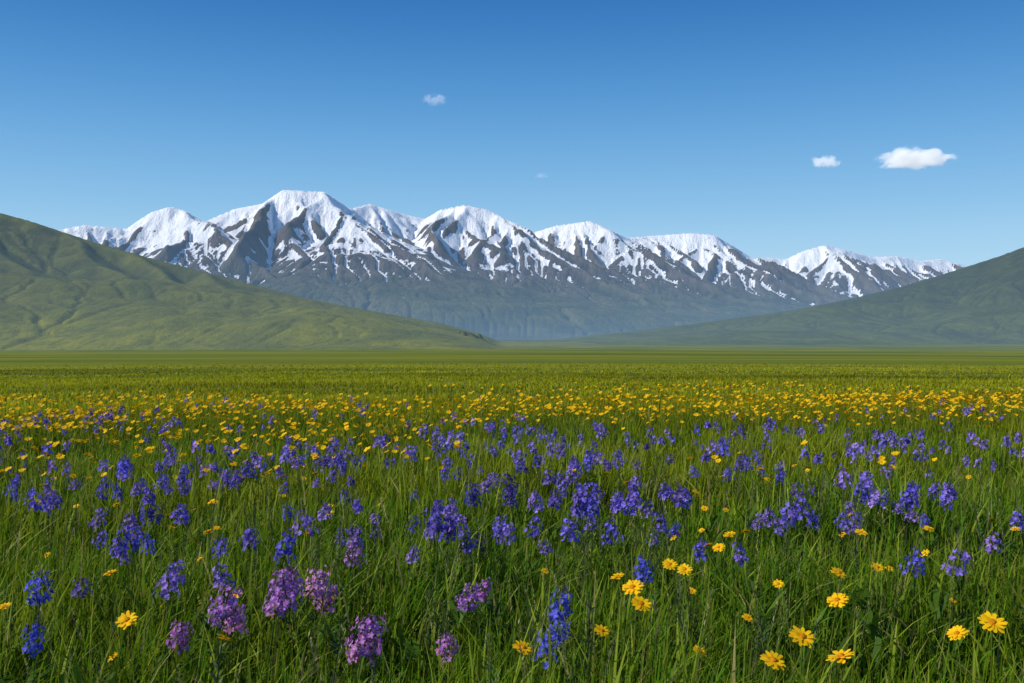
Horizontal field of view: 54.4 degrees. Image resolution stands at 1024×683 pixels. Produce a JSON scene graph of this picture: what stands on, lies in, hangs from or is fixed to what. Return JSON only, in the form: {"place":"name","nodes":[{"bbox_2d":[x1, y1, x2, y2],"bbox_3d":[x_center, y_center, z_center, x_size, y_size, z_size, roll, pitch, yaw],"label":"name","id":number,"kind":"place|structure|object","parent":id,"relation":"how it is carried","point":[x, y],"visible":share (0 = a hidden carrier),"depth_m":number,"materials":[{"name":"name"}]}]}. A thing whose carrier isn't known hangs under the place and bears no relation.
{"place":"outdoors","nodes":[
{"label":"outdoors","id":0,"kind":"place"},
{"bbox_2d":[0,213,602,350],"bbox_3d":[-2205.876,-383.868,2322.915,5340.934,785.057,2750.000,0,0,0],"label":"grassy hill","id":1,"kind":"structure","parent":0,"point":[59,290],"depth_m":1688.12,"materials":[{"name":"green plant"}]},
{"bbox_2d":[456,330,487,341],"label":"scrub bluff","id":2,"kind":"structure","parent":1,"relation":"on","point":[468,334],"depth_m":1678.61,"materials":[{"name":"green plant"}]},
{"bbox_2d":[0,344,1023,682],"bbox_3d":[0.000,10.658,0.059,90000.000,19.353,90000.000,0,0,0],"label":"meadow ground","id":3,"kind":"structure","parent":0,"point":[1008,356],"depth_m":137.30,"materials":[{"name":"green plant"}]},
{"bbox_2d":[0,602,11,673],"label":"yellow daisy","id":4,"kind":"object","parent":3,"relation":"on","point":[5,605],"visible":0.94,"depth_m":2.60,"materials":[{"name":"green plant"}]},
{"bbox_2d":[10,487,21,518],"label":"blue larkspur","id":5,"kind":"object","parent":3,"relation":"on","point":[14,493],"visible":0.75,"depth_m":5.16,"materials":[{"name":"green plant"}]},
{"bbox_2d":[21,616,46,682],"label":"blue larkspur","id":6,"kind":"object","parent":3,"relation":"on","point":[33,637],"visible":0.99,"depth_m":2.46,"materials":[{"name":"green plant"}]},
{"bbox_2d":[17,570,60,677],"bbox_3d":[-1.317,0.835,2.746,0.126,0.404,0.076,0,0,-41],"label":"blue larkspur","id":7,"kind":"object","parent":3,"relation":"on","point":[40,598],"visible":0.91,"depth_m":2.75,"materials":[{"name":"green plant"}]},
{"bbox_2d":[41,495,52,562],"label":"blue larkspur","id":8,"kind":"object","parent":3,"relation":"on","point":[47,509],"visible":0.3,"depth_m":4.54,"materials":[{"name":"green plant"}]},
{"bbox_2d":[100,475,113,493],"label":"blue larkspur","id":9,"kind":"object","parent":3,"relation":"on","point":[104,483],"visible":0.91,"depth_m":5.66,"materials":[{"name":"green plant"}]},
{"bbox_2d":[104,569,116,657],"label":"yellow daisy","id":10,"kind":"object","parent":3,"relation":"on","point":[109,573],"visible":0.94,"depth_m":2.88,"materials":[{"name":"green plant"}]},
{"bbox_2d":[114,610,137,682],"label":"yellow daisy","id":11,"kind":"object","parent":3,"relation":"on","point":[126,620],"visible":1,"depth_m":2.26,"materials":[{"name":"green plant"}]},
{"bbox_2d":[123,511,152,589],"bbox_3d":[-1.446,0.856,3.841,0.108,0.413,0.092,0,0,-44],"label":"blue larkspur","id":12,"kind":"object","parent":3,"relation":"on","point":[131,518],"visible":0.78,"depth_m":3.82,"materials":[{"name":"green plant"}]},
{"bbox_2d":[154,461,163,504],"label":"blue larkspur","id":13,"kind":"object","parent":3,"relation":"on","point":[157,466],"visible":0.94,"depth_m":6.02,"materials":[{"name":"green plant"}]},
{"bbox_2d":[162,458,168,477],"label":"blue larkspur","id":14,"kind":"object","parent":3,"relation":"on","point":[166,461],"visible":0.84,"depth_m":6.24,"materials":[{"name":"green plant"}]},
{"bbox_2d":[168,456,177,484],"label":"blue larkspur","id":15,"kind":"object","parent":3,"relation":"on","point":[173,460],"visible":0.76,"depth_m":6.36,"materials":[{"name":"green plant"}]},
{"bbox_2d":[160,620,194,669],"bbox_3d":[-0.874,0.876,2.598,0.118,0.308,0.081,0,0,41],"label":"pink orchid","id":16,"kind":"object","parent":3,"relation":"on","point":[179,627],"visible":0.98,"depth_m":2.57,"materials":[{"name":"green plant"}]},
{"bbox_2d":[211,462,218,480],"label":"blue larkspur","id":17,"kind":"object","parent":3,"relation":"on","point":[215,466],"visible":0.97,"depth_m":6.36,"materials":[{"name":"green plant"}]},
{"bbox_2d":[193,583,245,673],"bbox_3d":[-0.747,0.821,2.538,0.132,0.412,0.106,0,0,14],"label":"pink orchid","id":18,"kind":"object","parent":3,"relation":"on","point":[222,612],"visible":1,"depth_m":2.52,"materials":[{"name":"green plant"}]},
{"bbox_2d":[230,590,241,669],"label":"yellow daisy","id":19,"kind":"object","parent":3,"relation":"on","point":[232,632],"visible":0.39,"depth_m":2.80,"materials":[{"name":"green plant"}]},
{"bbox_2d":[219,595,254,682],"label":"pink orchid","id":20,"kind":"object","parent":3,"relation":"on","point":[239,626],"visible":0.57,"depth_m":2.62,"materials":[{"name":"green plant"}]},
{"bbox_2d":[251,580,293,681],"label":"pink orchid","id":21,"kind":"object","parent":3,"relation":"on","point":[279,610],"visible":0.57,"depth_m":2.72,"materials":[{"name":"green plant"}]},
{"bbox_2d":[278,481,289,510],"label":"blue larkspur","id":22,"kind":"object","parent":3,"relation":"on","point":[285,488],"visible":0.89,"depth_m":5.37,"materials":[{"name":"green plant"}]},
{"bbox_2d":[266,569,309,673],"bbox_3d":[-0.598,0.820,2.673,0.132,0.412,0.106,0,0,43],"label":"pink orchid","id":23,"kind":"object","parent":3,"relation":"on","point":[286,603],"visible":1,"depth_m":2.67,"materials":[{"name":"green plant"}]},
{"bbox_2d":[279,563,308,667],"bbox_3d":[-0.650,0.845,2.949,0.095,0.371,0.106,0,0,-21],"label":"pink orchid","id":24,"kind":"object","parent":3,"relation":"on","point":[301,581],"visible":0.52,"depth_m":2.95,"materials":[{"name":"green plant"}]},
{"bbox_2d":[303,564,339,682],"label":"pink orchid","id":25,"kind":"object","parent":3,"relation":"on","point":[318,587],"visible":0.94,"depth_m":2.83,"materials":[{"name":"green plant"}]},
{"bbox_2d":[310,583,338,656],"bbox_3d":[-0.551,0.866,2.918,0.125,0.327,0.086,0,1,54],"label":"pink orchid","id":26,"kind":"object","parent":3,"relation":"on","point":[326,605],"visible":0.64,"depth_m":2.88,"materials":[{"name":"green plant"}]},
{"bbox_2d":[340,488,351,517],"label":"blue larkspur","id":27,"kind":"object","parent":3,"relation":"on","point":[346,498],"visible":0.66,"depth_m":5.01,"materials":[{"name":"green plant"}]},
{"bbox_2d":[337,540,366,609],"bbox_3d":[-0.558,0.864,3.445,0.105,0.351,0.106,0,0,-1],"label":"pink orchid","id":28,"kind":"object","parent":3,"relation":"on","point":[354,559],"visible":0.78,"depth_m":3.45,"materials":[{"name":"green plant"}]},
{"bbox_2d":[341,613,387,682],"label":"pink orchid","id":29,"kind":"object","parent":3,"relation":"on","point":[366,637],"visible":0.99,"depth_m":2.22,"materials":[{"name":"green plant"}]},
{"bbox_2d":[369,511,380,543],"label":"blue larkspur","id":30,"kind":"object","parent":3,"relation":"on","point":[374,521],"visible":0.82,"depth_m":4.33,"materials":[{"name":"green plant"}]},
{"bbox_2d":[410,490,418,512],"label":"blue larkspur","id":31,"kind":"object","parent":3,"relation":"on","point":[414,494],"visible":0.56,"depth_m":5.06,"materials":[{"name":"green plant"}]},
{"bbox_2d":[416,520,432,555],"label":"blue larkspur","id":32,"kind":"object","parent":3,"relation":"on","point":[431,535],"visible":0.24,"depth_m":3.75,"materials":[{"name":"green plant"}]},
{"bbox_2d":[430,500,441,549],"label":"blue larkspur","id":33,"kind":"object","parent":3,"relation":"on","point":[439,502],"visible":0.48,"depth_m":4.20,"materials":[{"name":"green plant"}]},
{"bbox_2d":[423,506,449,599],"bbox_3d":[-0.270,0.812,3.546,0.114,0.449,0.101,0,0,-27],"label":"blue larkspur","id":34,"kind":"object","parent":3,"relation":"on","point":[444,528],"visible":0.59,"depth_m":3.55,"materials":[{"name":"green plant"}]},
{"bbox_2d":[434,515,455,590],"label":"blue larkspur","id":35,"kind":"object","parent":3,"relation":"on","point":[446,538],"visible":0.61,"depth_m":3.61,"materials":[{"name":"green plant"}]},
{"bbox_2d":[435,632,459,676],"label":"pink orchid","id":36,"kind":"object","parent":3,"relation":"on","point":[448,644],"visible":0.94,"depth_m":2.55,"materials":[{"name":"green plant"}]},
{"bbox_2d":[442,501,459,584],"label":"blue larkspur","id":37,"kind":"object","parent":3,"relation":"on","point":[449,509],"visible":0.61,"depth_m":3.80,"materials":[{"name":"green plant"}]},
{"bbox_2d":[447,508,469,598],"bbox_3d":[-0.199,0.818,3.558,0.090,0.434,0.133,0,0,15],"label":"blue larkspur","id":38,"kind":"object","parent":3,"relation":"on","point":[456,519],"visible":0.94,"depth_m":3.57,"materials":[{"name":"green plant"}]},
{"bbox_2d":[455,594,471,628],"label":"pink orchid","id":39,"kind":"object","parent":3,"relation":"on","point":[458,600],"visible":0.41,"depth_m":3.13,"materials":[{"name":"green plant"}]},
{"bbox_2d":[453,582,481,668],"bbox_3d":[-0.138,0.866,2.917,0.093,0.312,0.094,0,0,14],"label":"pink orchid","id":40,"kind":"object","parent":3,"relation":"on","point":[471,606],"visible":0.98,"depth_m":2.92,"materials":[{"name":"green plant"}]},
{"bbox_2d":[467,577,492,658],"bbox_3d":[-0.099,0.878,3.089,0.083,0.293,0.075,0,0,20],"label":"pink orchid","id":41,"kind":"object","parent":3,"relation":"on","point":[479,594],"visible":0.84,"depth_m":3.08,"materials":[{"name":"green plant"}]},
{"bbox_2d":[488,473,498,495],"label":"blue larkspur","id":42,"kind":"object","parent":3,"relation":"on","point":[492,482],"visible":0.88,"depth_m":5.54,"materials":[{"name":"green plant"}]},
{"bbox_2d":[0,454,986,682],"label":"budding herb stalks","id":43,"kind":"object","parent":3,"relation":"on","point":[562,647],"visible":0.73,"depth_m":3.47,"materials":[{"name":"green plant"}]},
{"bbox_2d":[491,517,508,606],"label":"blue larkspur","id":44,"kind":"object","parent":3,"relation":"on","point":[497,530],"visible":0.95,"depth_m":3.62,"materials":[{"name":"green plant"}]},
{"bbox_2d":[0,396,1023,502],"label":"yellow daisy patch","id":45,"kind":"object","parent":3,"relation":"on","point":[76,416],"visible":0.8,"depth_m":10.64,"materials":[{"name":"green plant"}]},
{"bbox_2d":[0,500,1023,682],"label":"broadleaf herbs","id":46,"kind":"object","parent":3,"relation":"on","point":[871,626],"visible":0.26,"depth_m":2.99,"materials":[{"name":"green plant"}]},
{"bbox_2d":[0,394,1023,505],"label":"purple larkspur patch","id":47,"kind":"object","parent":3,"relation":"on","point":[883,442],"visible":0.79,"depth_m":7.60,"materials":[{"name":"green plant"}]},
{"bbox_2d":[0,415,1023,682],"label":"grass seed heads","id":48,"kind":"object","parent":3,"relation":"on","point":[480,533],"depth_m":3.75,"materials":[{"name":"green plant"}]},
{"bbox_2d":[0,380,1023,428],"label":"yellow daisy patch","id":49,"kind":"object","parent":3,"relation":"on","point":[882,398],"visible":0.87,"depth_m":14.09,"materials":[{"name":"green plant"}]},
{"bbox_2d":[3,439,1023,682],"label":"purple larkspur patch","id":50,"kind":"object","parent":3,"relation":"on","point":[580,507],"visible":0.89,"depth_m":4.12,"materials":[{"name":"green plant"}]},
{"bbox_2d":[512,640,532,682],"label":"yellow daisy","id":51,"kind":"object","parent":3,"relation":"on","point":[526,649],"visible":0.9,"depth_m":2.16,"materials":[{"name":"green plant"}]},
{"bbox_2d":[33,462,1022,682],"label":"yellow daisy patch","id":52,"kind":"object","parent":3,"relation":"on","point":[861,532],"visible":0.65,"depth_m":3.91,"materials":[{"name":"yellow plant"}]},
{"bbox_2d":[520,516,543,590],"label":"blue larkspur","id":53,"kind":"object","parent":3,"relation":"on","point":[535,529],"visible":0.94,"depth_m":3.71,"materials":[{"name":"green plant"}]},
{"bbox_2d":[534,625,558,682],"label":"blue larkspur","id":54,"kind":"object","parent":3,"relation":"on","point":[546,651],"visible":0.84,"depth_m":2.31,"materials":[{"name":"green plant"}]},
{"bbox_2d":[537,538,557,589],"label":"blue larkspur","id":55,"kind":"object","parent":3,"relation":"on","point":[543,544],"visible":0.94,"depth_m":3.70,"materials":[{"name":"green plant"}]},
{"bbox_2d":[532,586,573,666],"bbox_3d":[0.101,0.806,2.442,0.113,0.410,0.083,0,0,-29],"label":"blue larkspur","id":56,"kind":"object","parent":3,"relation":"on","point":[555,614],"visible":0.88,"depth_m":2.44,"materials":[{"name":"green plant"}]},
{"bbox_2d":[539,616,571,682],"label":"blue larkspur","id":57,"kind":"object","parent":3,"relation":"on","point":[564,634],"visible":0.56,"depth_m":2.50,"materials":[{"name":"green plant"}]},
{"bbox_2d":[556,471,566,509],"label":"blue larkspur","id":58,"kind":"object","parent":3,"relation":"on","point":[559,477],"visible":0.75,"depth_m":5.55,"materials":[{"name":"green plant"}]},
{"bbox_2d":[592,482,605,532],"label":"blue larkspur","id":59,"kind":"object","parent":3,"relation":"on","point":[599,493],"visible":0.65,"depth_m":4.80,"materials":[{"name":"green plant"}]},
{"bbox_2d":[594,624,609,682],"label":"yellow daisy","id":60,"kind":"object","parent":3,"relation":"on","point":[600,630],"visible":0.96,"depth_m":2.39,"materials":[{"name":"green plant"}]},
{"bbox_2d":[601,518,623,607],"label":"blue larkspur","id":61,"kind":"object","parent":3,"relation":"on","point":[610,526],"visible":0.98,"depth_m":3.50,"materials":[{"name":"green plant"}]},
{"bbox_2d":[610,490,624,559],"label":"blue larkspur","id":62,"kind":"object","parent":3,"relation":"on","point":[619,520],"visible":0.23,"depth_m":4.65,"materials":[{"name":"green plant"}]},
{"bbox_2d":[610,572,625,670],"bbox_3d":[0.291,0.825,2.714,0.093,0.374,0.114,0,0,30],"label":"yellow daisy","id":63,"kind":"object","parent":3,"relation":"on","point":[617,576],"visible":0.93,"depth_m":2.73,"materials":[{"name":"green plant"}]},
{"bbox_2d":[619,580,643,682],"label":"yellow daisy","id":64,"kind":"object","parent":3,"relation":"on","point":[632,586],"visible":1,"depth_m":2.27,"materials":[{"name":"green plant"}]},
{"bbox_2d":[631,595,651,679],"bbox_3d":[0.323,0.802,2.394,0.110,0.410,0.156,0,0,-9],"label":"yellow daisy","id":65,"kind":"object","parent":3,"relation":"on","point":[640,603],"visible":0.97,"depth_m":2.33,"materials":[{"name":"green plant"}]},
{"bbox_2d":[633,554,654,648],"bbox_3d":[0.407,0.834,3.027,0.068,0.362,0.113,0,0,-20],"label":"blue larkspur","id":66,"kind":"object","parent":3,"relation":"on","point":[646,571],"visible":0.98,"depth_m":3.03,"materials":[{"name":"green plant"}]},
{"bbox_2d":[637,500,655,556],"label":"blue larkspur","id":67,"kind":"object","parent":3,"relation":"on","point":[649,507],"visible":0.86,"depth_m":4.36,"materials":[{"name":"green plant"}]},
{"bbox_2d":[662,558,677,668],"bbox_3d":[0.506,0.828,2.983,0.099,0.370,0.141,0,0,17],"label":"yellow daisy","id":68,"kind":"object","parent":3,"relation":"on","point":[669,563],"visible":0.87,"depth_m":2.95,"materials":[{"name":"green plant"}]},
{"bbox_2d":[668,521,680,550],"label":"blue larkspur","id":69,"kind":"object","parent":3,"relation":"on","point":[674,532],"visible":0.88,"depth_m":4.04,"materials":[{"name":"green plant"}]},
{"bbox_2d":[677,563,705,647],"bbox_3d":[0.546,0.827,2.897,0.099,0.370,0.141,0,0,32],"label":"yellow daisy","id":70,"kind":"object","parent":3,"relation":"on","point":[684,569],"visible":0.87,"depth_m":2.87,"materials":[{"name":"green plant"}]},
{"bbox_2d":[687,587,696,637],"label":"yellow daisy","id":71,"kind":"object","parent":3,"relation":"on","point":[692,590],"visible":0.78,"depth_m":3.16,"materials":[{"name":"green plant"}]},
{"bbox_2d":[692,537,706,600],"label":"blue larkspur","id":72,"kind":"object","parent":3,"relation":"on","point":[700,552],"visible":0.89,"depth_m":3.43,"materials":[{"name":"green plant"}]},
{"bbox_2d":[692,645,706,682],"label":"yellow daisy","id":73,"kind":"object","parent":3,"relation":"on","point":[694,649],"visible":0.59,"depth_m":2.33,"materials":[{"name":"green plant"}]},
{"bbox_2d":[700,505,711,548],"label":"yellow daisy","id":74,"kind":"object","parent":3,"relation":"on","point":[704,508],"visible":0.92,"depth_m":4.55,"materials":[{"name":"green plant"}]},
{"bbox_2d":[696,543,724,648],"bbox_3d":[0.644,0.827,3.196,0.088,0.377,0.137,0,0,-35],"label":"yellow daisy","id":75,"kind":"object","parent":3,"relation":"on","point":[718,547],"visible":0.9,"depth_m":3.15,"materials":[{"name":"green plant"}]},
{"bbox_2d":[722,531,737,634],"bbox_3d":[0.714,0.817,3.214,0.099,0.396,0.121,0,0,21],"label":"yellow daisy","id":76,"kind":"object","parent":3,"relation":"on","point":[731,533],"visible":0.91,"depth_m":3.23,"materials":[{"name":"green plant"}]},
{"bbox_2d":[732,538,748,636],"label":"blue larkspur","id":77,"kind":"object","parent":3,"relation":"on","point":[740,556],"visible":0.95,"depth_m":3.26,"materials":[{"name":"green plant"}]},
{"bbox_2d":[741,613,765,682],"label":"yellow daisy","id":78,"kind":"object","parent":3,"relation":"on","point":[747,617],"visible":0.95,"depth_m":2.73,"materials":[{"name":"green plant"}]},
{"bbox_2d":[759,507,776,579],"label":"blue larkspur","id":79,"kind":"object","parent":3,"relation":"on","point":[770,512],"visible":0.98,"depth_m":3.79,"materials":[{"name":"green plant"}]},
{"bbox_2d":[760,650,785,682],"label":"yellow daisy","id":80,"kind":"object","parent":3,"relation":"on","point":[772,658],"visible":1,"depth_m":1.93,"materials":[{"name":"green plant"}]},
{"bbox_2d":[771,579,784,634],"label":"yellow daisy","id":81,"kind":"object","parent":3,"relation":"on","point":[778,583],"visible":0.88,"depth_m":3.03,"materials":[{"name":"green plant"}]},
{"bbox_2d":[773,511,788,574],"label":"blue larkspur","id":82,"kind":"object","parent":3,"relation":"on","point":[780,533],"visible":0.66,"depth_m":3.71,"materials":[{"name":"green plant"}]},
{"bbox_2d":[776,498,806,606],"bbox_3d":[1.002,0.790,3.572,0.088,0.456,0.123,0,0,-42],"label":"blue larkspur","id":83,"kind":"object","parent":3,"relation":"on","point":[786,517],"visible":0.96,"depth_m":3.57,"materials":[{"name":"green plant"}]},
{"bbox_2d":[788,493,809,580],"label":"blue larkspur","id":84,"kind":"object","parent":3,"relation":"on","point":[799,508],"visible":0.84,"depth_m":3.89,"materials":[{"name":"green plant"}]},
{"bbox_2d":[789,625,816,682],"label":"yellow daisy","id":85,"kind":"object","parent":3,"relation":"on","point":[802,636],"visible":1,"depth_m":1.99,"materials":[{"name":"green plant"}]},
{"bbox_2d":[806,507,828,577],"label":"blue larkspur","id":86,"kind":"object","parent":3,"relation":"on","point":[811,518],"visible":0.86,"depth_m":3.95,"materials":[{"name":"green plant"}]},
{"bbox_2d":[825,593,848,682],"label":"yellow daisy","id":87,"kind":"object","parent":3,"relation":"on","point":[838,599],"visible":0.99,"depth_m":2.22,"materials":[{"name":"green plant"}]},
{"bbox_2d":[825,649,854,682],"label":"yellow daisy","id":88,"kind":"object","parent":3,"relation":"on","point":[840,656],"visible":1,"depth_m":1.73,"materials":[{"name":"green plant"}]},
{"bbox_2d":[830,567,862,676],"bbox_3d":[0.949,0.818,2.798,0.147,0.376,0.060,0,0,-25],"label":"yellow daisy","id":89,"kind":"object","parent":3,"relation":"on","point":[838,572],"visible":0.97,"depth_m":2.77,"materials":[{"name":"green plant"}]},
{"bbox_2d":[843,519,857,579],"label":"blue larkspur","id":90,"kind":"object","parent":3,"relation":"on","point":[847,530],"visible":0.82,"depth_m":3.84,"materials":[{"name":"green plant"}]},
{"bbox_2d":[844,508,863,562],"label":"blue larkspur","id":91,"kind":"object","parent":3,"relation":"on","point":[857,519],"visible":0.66,"depth_m":3.90,"materials":[{"name":"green plant"}]},
{"bbox_2d":[871,562,896,616],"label":"yellow daisy","id":92,"kind":"object","parent":3,"relation":"on","point":[877,567],"visible":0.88,"depth_m":3.07,"materials":[{"name":"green plant"}]},
{"bbox_2d":[881,487,891,538],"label":"blue larkspur","id":93,"kind":"object","parent":3,"relation":"on","point":[884,495],"visible":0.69,"depth_m":4.77,"materials":[{"name":"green plant"}]},
{"bbox_2d":[885,566,908,632],"bbox_3d":[1.337,0.897,3.443,0.093,0.237,0.038,0,0,12],"label":"yellow daisy","id":94,"kind":"object","parent":3,"relation":"on","point":[892,570],"visible":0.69,"depth_m":3.44,"materials":[{"name":"plant"}]},
{"bbox_2d":[897,546,924,653],"bbox_3d":[1.231,0.816,3.075,0.086,0.388,0.120,0,0,23],"label":"blue larkspur","id":95,"kind":"object","parent":3,"relation":"on","point":[919,560],"visible":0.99,"depth_m":3.05,"materials":[{"name":"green plant"}]},
{"bbox_2d":[919,511,930,572],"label":"blue larkspur","id":96,"kind":"object","parent":3,"relation":"on","point":[925,521],"visible":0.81,"depth_m":4.27,"materials":[{"name":"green plant"}]},
{"bbox_2d":[947,625,969,682],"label":"yellow daisy","id":97,"kind":"object","parent":3,"relation":"on","point":[957,632],"visible":1,"depth_m":2.12,"materials":[{"name":"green plant"}]},
{"bbox_2d":[977,531,1003,605],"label":"blue larkspur","id":98,"kind":"object","parent":3,"relation":"on","point":[990,549],"visible":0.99,"depth_m":3.38,"materials":[{"name":"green plant"}]},
{"bbox_2d":[977,611,1007,682],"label":"yellow daisy","id":99,"kind":"object","parent":3,"relation":"on","point":[993,622],"visible":1,"depth_m":2.02,"materials":[{"name":"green plant"}]},
{"bbox_2d":[0,0,1023,265],"label":"sky","id":100,"kind":"structure","parent":0,"point":[783,129],"materials":[{"name":"blue"}]},
{"bbox_2d":[58,190,966,338],"bbox_3d":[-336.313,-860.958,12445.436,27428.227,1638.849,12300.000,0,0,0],"label":"mountain range","id":101,"kind":"structure","parent":0,"point":[488,273],"depth_m":10248.75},
{"bbox_2d":[497,247,1023,345],"bbox_3d":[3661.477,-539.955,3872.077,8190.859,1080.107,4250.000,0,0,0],"label":"grassy hill","id":102,"kind":"structure","parent":0,"point":[981,302],"depth_m":2996.18,"materials":[{"name":"green plant"}]}
]}

